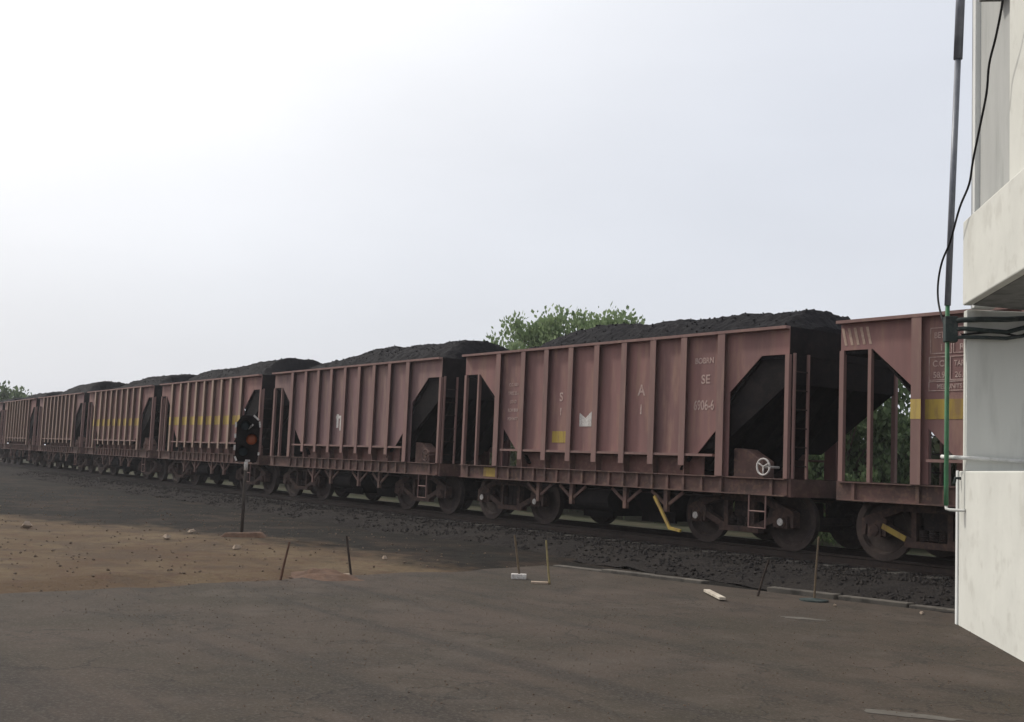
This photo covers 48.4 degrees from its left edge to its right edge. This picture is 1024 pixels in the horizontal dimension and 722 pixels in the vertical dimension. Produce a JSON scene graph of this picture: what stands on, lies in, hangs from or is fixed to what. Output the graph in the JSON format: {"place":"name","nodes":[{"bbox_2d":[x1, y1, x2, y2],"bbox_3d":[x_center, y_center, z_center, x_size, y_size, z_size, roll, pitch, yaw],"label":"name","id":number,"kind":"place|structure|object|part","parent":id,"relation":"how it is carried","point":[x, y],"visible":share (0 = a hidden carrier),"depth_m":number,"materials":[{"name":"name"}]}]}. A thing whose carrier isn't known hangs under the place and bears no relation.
{"place":"outdoors","nodes":[
{"label":"outdoors","id":0,"kind":"place"},
{"bbox_2d":[0,459,935,593],"bbox_3d":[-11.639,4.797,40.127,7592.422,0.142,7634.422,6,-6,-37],"label":"ground","id":1,"kind":"structure","parent":0,"point":[96,538],"depth_m":20.24,"materials":[{"name":"brown soil"}]},
{"bbox_2d":[0,380,32,400],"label":"tree","id":2,"kind":"object","parent":1,"relation":"on","point":[5,394],"visible":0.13,"depth_m":110.92,"materials":[{"name":"green plant"}]},
{"bbox_2d":[21,521,32,527],"bbox_3d":[-9.381,3.187,22.060,0.205,0.179,0.181,6,-6,-37],"label":"rubble lump","id":3,"kind":"object","parent":1,"relation":"on","point":[27,524],"visible":0.95,"depth_m":22.00,"materials":[{"name":"grey stone"}]},
{"bbox_2d":[163,534,170,539],"bbox_3d":[-6.208,3.170,20.465,0.142,0.128,0.139,0,-6,21],"label":"rubble lump","id":4,"kind":"object","parent":1,"relation":"on","point":[166,536],"visible":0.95,"depth_m":20.43,"materials":[{"name":"grey stone"}]},
{"bbox_2d":[233,545,240,549],"bbox_3d":[-4.594,3.122,19.043,0.160,0.110,0.129,6,-6,-37],"label":"rubble lump","id":5,"kind":"object","parent":1,"relation":"on","point":[236,547],"visible":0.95,"depth_m":19.00,"materials":[{"name":"beige stone"}]},
{"bbox_2d":[220,415,266,537],"bbox_3d":[-5.079,2.218,21.909,0.962,2.378,0.619,4,-5,-13],"label":"signal","id":6,"kind":"object","parent":1,"relation":"on","point":[246,445],"visible":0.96,"depth_m":21.95,"materials":[{"name":"black metal"}]},
{"bbox_2d":[0,465,954,613],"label":"ballast bed","id":7,"kind":"object","parent":1,"relation":"on","point":[893,583],"visible":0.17,"depth_m":20.73,"materials":[{"name":"grey gravel"}]},
{"bbox_2d":[0,462,954,577],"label":"rail","id":8,"kind":"object","parent":7,"relation":"on","point":[904,566],"visible":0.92,"depth_m":23.49,"materials":[{"name":"metal"}]},
{"bbox_2d":[0,402,43,462],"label":"hopper wagon","id":9,"kind":"object","parent":8,"relation":"on","point":[4,453],"visible":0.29,"depth_m":72.27,"materials":[{"name":"metal"}]},
{"bbox_2d":[0,397,21,410],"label":"coal load","id":10,"kind":"object","parent":9,"relation":"on","point":[13,399],"visible":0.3,"depth_m":72.77},
{"bbox_2d":[2,398,76,467],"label":"hopper wagon","id":11,"kind":"object","parent":8,"relation":"on","point":[20,426],"visible":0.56,"depth_m":65.64,"materials":[{"name":"metal"}]},
{"bbox_2d":[19,391,62,408],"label":"coal load","id":12,"kind":"object","parent":11,"relation":"on","point":[45,394],"visible":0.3,"depth_m":64.28},
{"bbox_2d":[35,392,129,473],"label":"hopper wagon","id":13,"kind":"object","parent":8,"relation":"on","point":[62,423],"visible":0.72,"depth_m":56.68,"materials":[{"name":"metal"}]},
{"bbox_2d":[54,381,126,403],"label":"coal load","id":14,"kind":"object","parent":13,"relation":"on","point":[97,386],"visible":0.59,"depth_m":55.25},
{"bbox_2d":[84,385,207,482],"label":"hopper wagon","id":15,"kind":"object","parent":8,"relation":"on","point":[126,422],"visible":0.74,"depth_m":47.79,"materials":[{"name":"metal"}]},
{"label":"chute door","id":16,"kind":"part","parent":15,"relation":"part of","materials":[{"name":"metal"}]},
{"bbox_2d":[90,374,195,404],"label":"coal load","id":17,"kind":"object","parent":15,"relation":"on","point":[158,380],"visible":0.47,"depth_m":46.62},
{"bbox_2d":[158,374,317,493],"bbox_3d":[-9.656,2.704,41.211,3.290,3.830,10.680,6,-6,-35],"label":"hopper wagon","id":18,"kind":"object","parent":8,"relation":"on","point":[205,415],"visible":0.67,"depth_m":39.47,"materials":[{"name":"metal"}]},
{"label":"chute door","id":19,"kind":"part","parent":18,"relation":"part of","materials":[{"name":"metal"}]},
{"bbox_3d":[-9.713,4.057,39.921,0.060,0.360,0.940,6,-6,-35],"label":"chute door","id":20,"kind":"part","parent":18,"relation":"part of","materials":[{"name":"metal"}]},
{"bbox_2d":[164,358,321,401],"bbox_3d":[-9.572,0.711,41.392,2.980,1.258,9.610,6,-6,-35],"label":"coal load","id":21,"kind":"object","parent":18,"relation":"on","point":[279,365],"visible":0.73,"depth_m":37.92},
{"bbox_2d":[270,357,515,513],"bbox_3d":[-3.403,2.182,32.539,3.290,3.830,10.680,6,-6,-36],"label":"hopper wagon","id":22,"kind":"object","parent":8,"relation":"on","point":[374,431],"visible":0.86,"depth_m":30.37,"materials":[{"name":"metal"}]},
{"bbox_3d":[-4.506,3.623,32.701,0.060,0.360,0.940,6,-6,-36],"label":"chute door","id":23,"kind":"part","parent":22,"relation":"part of","materials":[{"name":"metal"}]},
{"bbox_3d":[-3.445,3.536,31.250,0.060,0.360,0.940,6,-6,-36],"label":"chute door","id":24,"kind":"part","parent":22,"relation":"part of","materials":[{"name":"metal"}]},
{"bbox_2d":[277,340,507,393],"bbox_3d":[-3.319,0.211,32.718,2.980,1.212,9.610,6,-6,-36],"label":"coal load","id":25,"kind":"object","parent":22,"relation":"on","point":[455,349],"visible":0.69,"depth_m":29.76},
{"bbox_2d":[459,325,897,550],"bbox_3d":[2.960,1.672,23.951,3.290,3.830,10.680,6,-6,-36],"label":"hopper wagon","id":26,"kind":"object","parent":8,"relation":"on","point":[698,433],"visible":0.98,"depth_m":21.65,"materials":[{"name":"paint"}]},
{"bbox_3d":[1.853,3.111,24.099,0.060,0.360,0.940,6,-6,-36],"label":"chute door","id":27,"kind":"part","parent":26,"relation":"part of","materials":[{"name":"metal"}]},
{"bbox_3d":[2.933,3.027,22.661,0.060,0.360,0.940,6,-6,-36],"label":"chute door","id":28,"kind":"part","parent":26,"relation":"part of","materials":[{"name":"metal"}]},
{"bbox_2d":[469,309,886,378],"bbox_3d":[3.042,-0.278,24.128,2.980,1.170,9.610,6,-6,-36],"label":"coal load","id":29,"kind":"object","parent":26,"relation":"on","point":[817,320],"visible":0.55,"depth_m":21.58},
{"bbox_2d":[836,307,1023,560],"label":"hopper wagon","id":30,"kind":"object","parent":8,"relation":"on","point":[895,521],"visible":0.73,"depth_m":17.50,"materials":[{"name":"paint"}]},
{"bbox_2d":[846,350,881,359],"bbox_3d":[9.489,-0.535,15.588,2.980,0.682,9.610,6,-6,-37],"label":"coal load","id":31,"kind":"object","parent":30,"relation":"in","point":[863,353],"visible":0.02,"depth_m":18.39},
{"bbox_2d":[0,460,954,566],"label":"rail","id":32,"kind":"object","parent":7,"relation":"on","point":[855,552],"visible":0.44,"depth_m":25.93,"materials":[{"name":"metal"}]},
{"bbox_2d":[756,557,784,559],"bbox_3d":[5.377,3.574,20.439,2.750,0.135,0.257,6,-6,-37],"label":"sleeper","id":33,"kind":"object","parent":7,"relation":"on","point":[765,558],"visible":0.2,"depth_m":19.70,"materials":[{"name":"concrete"}]},
{"bbox_2d":[788,560,813,562],"bbox_3d":[5.770,3.544,19.922,2.750,0.135,0.257,6,-6,-37],"label":"sleeper","id":34,"kind":"object","parent":7,"relation":"on","point":[796,561],"visible":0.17,"depth_m":19.23,"materials":[{"name":"concrete"}]},
{"bbox_2d":[819,564,844,566],"bbox_3d":[6.163,3.514,19.405,2.750,0.135,0.257,6,-6,-37],"label":"sleeper","id":35,"kind":"object","parent":7,"relation":"on","point":[826,565],"visible":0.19,"depth_m":18.66,"materials":[{"name":"concrete"}]},
{"bbox_2d":[851,568,876,570],"bbox_3d":[6.556,3.483,18.889,2.750,0.135,0.257,6,-6,-37],"label":"sleeper","id":36,"kind":"object","parent":7,"relation":"on","point":[862,569],"visible":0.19,"depth_m":18.12,"materials":[{"name":"concrete"}]},
{"bbox_2d":[886,572,914,573],"bbox_3d":[6.949,3.453,18.372,2.750,0.135,0.257,6,-6,-37],"label":"sleeper","id":37,"kind":"object","parent":7,"relation":"on","point":[898,572],"visible":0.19,"depth_m":17.64,"materials":[{"name":"concrete"}]},
{"bbox_2d":[926,576,953,579],"bbox_3d":[7.342,3.423,17.855,2.750,0.135,0.257,6,-6,-37],"label":"sleeper","id":38,"kind":"object","parent":7,"relation":"on","point":[940,578],"visible":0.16,"depth_m":17.09,"materials":[{"name":"concrete"}]},
{"bbox_2d":[0,487,1021,721],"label":"gravel","id":39,"kind":"structure","parent":1,"relation":"on","point":[41,590],"depth_m":13.14,"materials":[{"name":"gravel"}]},
{"bbox_2d":[0,565,1023,721],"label":"asphalt yard","id":40,"kind":"structure","parent":1,"relation":"on","point":[61,666],"depth_m":9.78,"materials":[{"name":"grey asphalt"}]},
{"bbox_2d":[279,542,290,579],"bbox_3d":[-2.971,2.626,14.902,0.127,0.526,0.035,2,-5,3],"label":"stake","id":41,"kind":"object","parent":40,"relation":"on","point":[283,565],"visible":0.86,"depth_m":14.89,"materials":[{"name":"brown metal"}]},
{"bbox_2d":[289,568,363,580],"bbox_3d":[-2.435,2.899,15.450,0.910,0.119,1.950,6,-6,-37],"label":"dirt heap","id":42,"kind":"object","parent":40,"relation":"on","point":[325,574],"visible":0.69,"depth_m":15.35,"materials":[{"name":"soil"}]},
{"bbox_2d":[344,536,351,574],"bbox_3d":[-2.332,2.708,15.791,0.277,0.575,0.120,2,-5,1],"label":"stake","id":43,"kind":"object","parent":40,"relation":"on","point":[349,562],"visible":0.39,"depth_m":15.78,"materials":[{"name":"brown metal"}]},
{"bbox_2d":[511,535,526,578],"bbox_3d":[0.108,2.832,16.404,0.220,0.645,0.140,2,-5,1],"label":"stake","id":44,"kind":"object","parent":40,"relation":"on","point":[518,575],"visible":0.94,"depth_m":16.38,"materials":[{"name":"white paint"}]},
{"bbox_2d":[531,540,550,583],"bbox_3d":[0.413,2.804,15.837,0.276,0.623,0.120,2,-5,1],"label":"stake","id":45,"kind":"object","parent":40,"relation":"on","point":[541,582],"visible":0.95,"depth_m":15.81,"materials":[{"name":"metal"}]},
{"bbox_2d":[704,589,725,599],"bbox_3d":[2.679,3.090,15.083,0.085,0.040,0.977,3,-5,-2],"label":"plank","id":46,"kind":"object","parent":40,"relation":"on","point":[714,594],"visible":1,"depth_m":14.94,"materials":[{"name":"white wood"}]},
{"bbox_2d":[757,559,769,595],"bbox_3d":[3.393,2.940,15.403,0.177,0.528,0.035,2,-5,2],"label":"stake","id":47,"kind":"object","parent":40,"relation":"on","point":[762,579],"visible":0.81,"depth_m":15.39,"materials":[{"name":"metal"}]},
{"bbox_2d":[799,536,828,602],"bbox_3d":[4.016,2.765,15.125,0.380,0.872,0.380,6,-6,-37],"label":"stake","id":48,"kind":"object","parent":40,"relation":"on","point":[816,600],"visible":0.96,"depth_m":15.09,"materials":[{"name":"metal"}]},
{"bbox_2d":[778,616,970,720],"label":"cement spill","id":49,"kind":"object","parent":40,"relation":"on","point":[902,714],"visible":1,"depth_m":7.99,"materials":[{"name":"grey concrete"}]},
{"bbox_2d":[940,0,1023,661],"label":"building","id":50,"kind":"structure","parent":40,"relation":"on","point":[988,480],"depth_m":12.62,"materials":[{"name":"white concrete"}]},
{"bbox_2d":[944,0,964,305],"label":"pole","id":51,"kind":"object","parent":50,"relation":"on","point":[959,31],"visible":1,"depth_m":13.52,"materials":[{"name":"metal"}]},
{"bbox_2d":[937,0,1003,322],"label":"cable","id":52,"kind":"object","parent":50,"relation":"attached to","point":[980,124],"visible":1,"depth_m":12.21,"materials":[{"name":"black rubber"}]},
{"bbox_2d":[95,437,956,522],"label":"undergrowth","id":53,"kind":"object","parent":1,"relation":"on","point":[935,445],"visible":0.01,"depth_m":27.40,"materials":[{"name":"green plant"}]},
{"bbox_2d":[483,301,645,349],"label":"tree","id":54,"kind":"object","parent":1,"relation":"on","point":[540,331],"visible":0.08,"depth_m":44.56,"materials":[{"name":"green plant"}]},
{"bbox_2d":[553,565,954,612],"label":"kerb","id":55,"kind":"structure","parent":1,"relation":"on","point":[808,593],"depth_m":15.67,"materials":[{"name":"concrete"}]},
{"bbox_2d":[810,465,879,547],"bbox_3d":[7.596,3.294,25.579,2.105,2.114,2.605,2,-5,2],"label":"shrub","id":56,"kind":"object","parent":1,"relation":"on","point":[848,477],"visible":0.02,"depth_m":25.48,"materials":[{"name":"green plant"}]},
{"bbox_2d":[790,379,938,483],"bbox_3d":[8.461,2.024,29.735,5.438,5.462,5.309,2,-5,6],"label":"tree","id":57,"kind":"object","parent":1,"relation":"on","point":[855,435],"visible":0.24,"depth_m":27.90,"materials":[{"name":"green plant"}]},
{"bbox_2d":[0,0,971,444],"label":"sky","id":58,"kind":"structure","parent":0,"point":[195,187],"materials":[{"name":"white"}]}
]}

